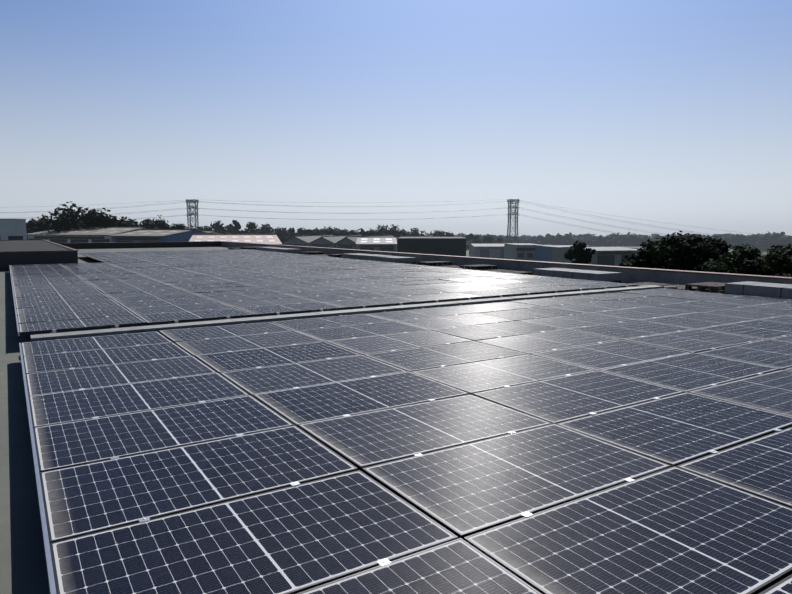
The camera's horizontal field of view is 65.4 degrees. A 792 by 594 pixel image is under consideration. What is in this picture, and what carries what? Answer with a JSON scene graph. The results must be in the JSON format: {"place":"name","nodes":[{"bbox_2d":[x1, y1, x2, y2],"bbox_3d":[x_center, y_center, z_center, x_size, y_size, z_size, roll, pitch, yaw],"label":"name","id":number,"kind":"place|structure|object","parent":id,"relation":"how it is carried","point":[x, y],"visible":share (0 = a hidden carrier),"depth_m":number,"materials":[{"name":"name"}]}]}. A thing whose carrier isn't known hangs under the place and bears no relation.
{"place":"outdoors","nodes":[
{"label":"outdoors","id":0,"kind":"place"},
{"bbox_2d":[0,247,791,593],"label":"building roof","id":1,"kind":"structure","parent":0,"point":[22,561],"depth_m":4.51,"materials":[{"name":"grey concrete"}]},
{"bbox_2d":[9,265,55,593],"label":"array edge trim","id":2,"kind":"structure","parent":1,"relation":"on","point":[52,587],"depth_m":3.58,"materials":[{"name":"metal"}]},
{"bbox_2d":[0,240,77,270],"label":"raised roof block","id":3,"kind":"structure","parent":1,"relation":"on","point":[22,252],"depth_m":25.69,"materials":[{"name":"grey concrete"}]},
{"bbox_2d":[10,249,636,334],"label":"solar panels","id":4,"kind":"object","parent":1,"relation":"on","point":[64,304],"visible":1,"depth_m":15.58,"materials":[{"name":"glass"}]},
{"bbox_2d":[30,251,627,332],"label":"panel clamps","id":5,"kind":"object","parent":1,"relation":"on","point":[176,321],"visible":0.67,"depth_m":13.68,"materials":[{"name":"silver metal"}]},
{"bbox_2d":[30,285,663,341],"bbox_3d":[0.864,0.250,12.132,13.870,0.256,0.380,-4,8,-32],"label":"cable tray","id":6,"kind":"object","parent":1,"relation":"on","point":[87,333],"visible":0.44,"depth_m":10.50,"materials":[{"name":"metal"}]},
{"bbox_2d":[21,288,791,593],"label":"solar panel array","id":7,"kind":"object","parent":1,"relation":"on","point":[214,498],"visible":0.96,"depth_m":4.19,"materials":[{"name":"glass"}]},
{"bbox_2d":[56,292,786,565],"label":"panel clamps","id":8,"kind":"object","parent":1,"relation":"on","point":[380,562],"visible":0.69,"depth_m":4.91,"materials":[{"name":"silver metal"}]},
{"bbox_2d":[57,241,791,287],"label":"roof parapets","id":9,"kind":"object","parent":1,"relation":"on","point":[652,275],"visible":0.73,"depth_m":23.39,"materials":[{"name":"concrete"}]},
{"bbox_2d":[228,247,736,294],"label":"empty pallets","id":10,"kind":"object","parent":1,"relation":"on","point":[711,287],"visible":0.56,"depth_m":22.36,"materials":[{"name":"brown wood"}]},
{"bbox_2d":[256,247,791,298],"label":"skylights","id":11,"kind":"object","parent":1,"relation":"on","point":[767,290],"visible":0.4,"depth_m":18.64,"materials":[{"name":"grey plastic"}]},
{"bbox_2d":[460,268,676,288],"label":"ballast blocks","id":12,"kind":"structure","parent":1,"relation":"on","point":[670,287],"depth_m":16.06,"materials":[{"name":"concrete"}]},
{"bbox_2d":[0,0,791,235],"label":"sky","id":13,"kind":"structure","parent":0,"point":[679,112],"materials":[{"name":"blue"}]},
{"bbox_2d":[303,231,787,237],"bbox_3d":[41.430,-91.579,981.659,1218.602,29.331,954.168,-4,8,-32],"label":"trees","id":14,"kind":"object","parent":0,"point":[606,234],"depth_m":936.52,"materials":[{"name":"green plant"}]},
{"bbox_2d":[466,236,768,256],"bbox_3d":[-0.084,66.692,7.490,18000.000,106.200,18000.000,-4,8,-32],"label":"ground","id":15,"kind":"structure","parent":0,"point":[467,253],"depth_m":451.04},
{"bbox_2d":[0,219,26,239],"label":"white building tower","id":16,"kind":"structure","parent":15,"relation":"on","point":[12,229],"depth_m":87.96,"materials":[{"name":"metal"}]},
{"bbox_2d":[27,227,148,242],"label":"long shed","id":17,"kind":"structure","parent":15,"relation":"on","point":[91,235],"depth_m":127.43,"materials":[{"name":"grey metal"}]},
{"bbox_2d":[26,201,195,239],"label":"trees","id":18,"kind":"object","parent":15,"relation":"on","point":[68,218],"visible":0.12,"depth_m":137.09,"materials":[{"name":"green plant"}]},
{"bbox_2d":[109,229,212,241],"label":"blue shed","id":19,"kind":"structure","parent":15,"relation":"on","point":[163,235],"depth_m":124.67,"materials":[{"name":"metal"}]},
{"bbox_2d":[186,199,198,228],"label":"pylon","id":20,"kind":"object","parent":15,"relation":"on","point":[189,207],"visible":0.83,"depth_m":299.63,"materials":[{"name":"metal"}]},
{"bbox_2d":[196,230,224,233],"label":"brown shed","id":21,"kind":"structure","parent":15,"relation":"on","point":[211,231],"depth_m":146.73,"materials":[{"name":"metal"}]},
{"bbox_2d":[189,234,281,244],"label":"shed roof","id":22,"kind":"structure","parent":15,"relation":"on","point":[262,238],"depth_m":104.48,"materials":[{"name":"metal"}]},
{"bbox_2d":[282,234,332,246],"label":"gabled building row","id":23,"kind":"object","parent":15,"relation":"on","point":[300,240],"visible":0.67,"depth_m":195.47,"materials":[{"name":"metal"}]},
{"bbox_2d":[310,235,361,247],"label":"gabled building row","id":24,"kind":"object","parent":15,"relation":"on","point":[326,241],"visible":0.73,"depth_m":193.68,"materials":[{"name":"metal"}]},
{"bbox_2d":[335,235,396,251],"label":"gabled building row","id":25,"kind":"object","parent":15,"relation":"on","point":[347,242],"visible":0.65,"depth_m":191.58,"materials":[{"name":"metal"}]},
{"bbox_2d":[356,237,396,251],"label":"light shed roof","id":26,"kind":"structure","parent":15,"relation":"on","point":[388,244],"depth_m":177.83,"materials":[{"name":"metal"}]},
{"bbox_2d":[0,199,787,253],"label":"power line conductors","id":27,"kind":"object","parent":15,"relation":"on","point":[407,212],"visible":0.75,"depth_m":306.45,"materials":[{"name":"grey"}]},
{"bbox_2d":[197,220,595,263],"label":"trees","id":28,"kind":"object","parent":15,"relation":"on","point":[580,253],"visible":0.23,"depth_m":244.18,"materials":[{"name":"green plant"}]},
{"bbox_2d":[34,225,791,251],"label":"tree line","id":29,"kind":"object","parent":15,"relation":"on","point":[613,239],"visible":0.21,"depth_m":489.22,"materials":[{"name":"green plant"}]},
{"bbox_2d":[397,237,466,255],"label":"dark building","id":30,"kind":"structure","parent":15,"relation":"on","point":[453,246],"depth_m":154.23,"materials":[{"name":"metal"}]},
{"bbox_2d":[468,243,503,258],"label":"building","id":31,"kind":"structure","parent":15,"relation":"on","point":[489,250],"depth_m":257.23,"materials":[{"name":"metal"}]},
{"bbox_2d":[506,198,519,242],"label":"pylon","id":32,"kind":"object","parent":15,"relation":"on","point":[510,210],"visible":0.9,"depth_m":310.17,"materials":[{"name":"metal"}]},
{"bbox_2d":[504,243,540,260],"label":"building","id":33,"kind":"structure","parent":15,"relation":"on","point":[519,251],"depth_m":186.37,"materials":[{"name":"metal"}]},
{"bbox_2d":[535,245,572,261],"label":"blue building","id":34,"kind":"structure","parent":15,"relation":"on","point":[543,252],"depth_m":177.18,"materials":[{"name":"metal"}]},
{"bbox_2d":[552,246,640,265],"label":"white shed","id":35,"kind":"structure","parent":15,"relation":"on","point":[610,255],"depth_m":134.51,"materials":[{"name":"metal"}]},
{"bbox_2d":[619,230,791,276],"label":"trees","id":36,"kind":"object","parent":15,"relation":"on","point":[686,252],"visible":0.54,"depth_m":88.66,"materials":[{"name":"green plant"}]}
]}

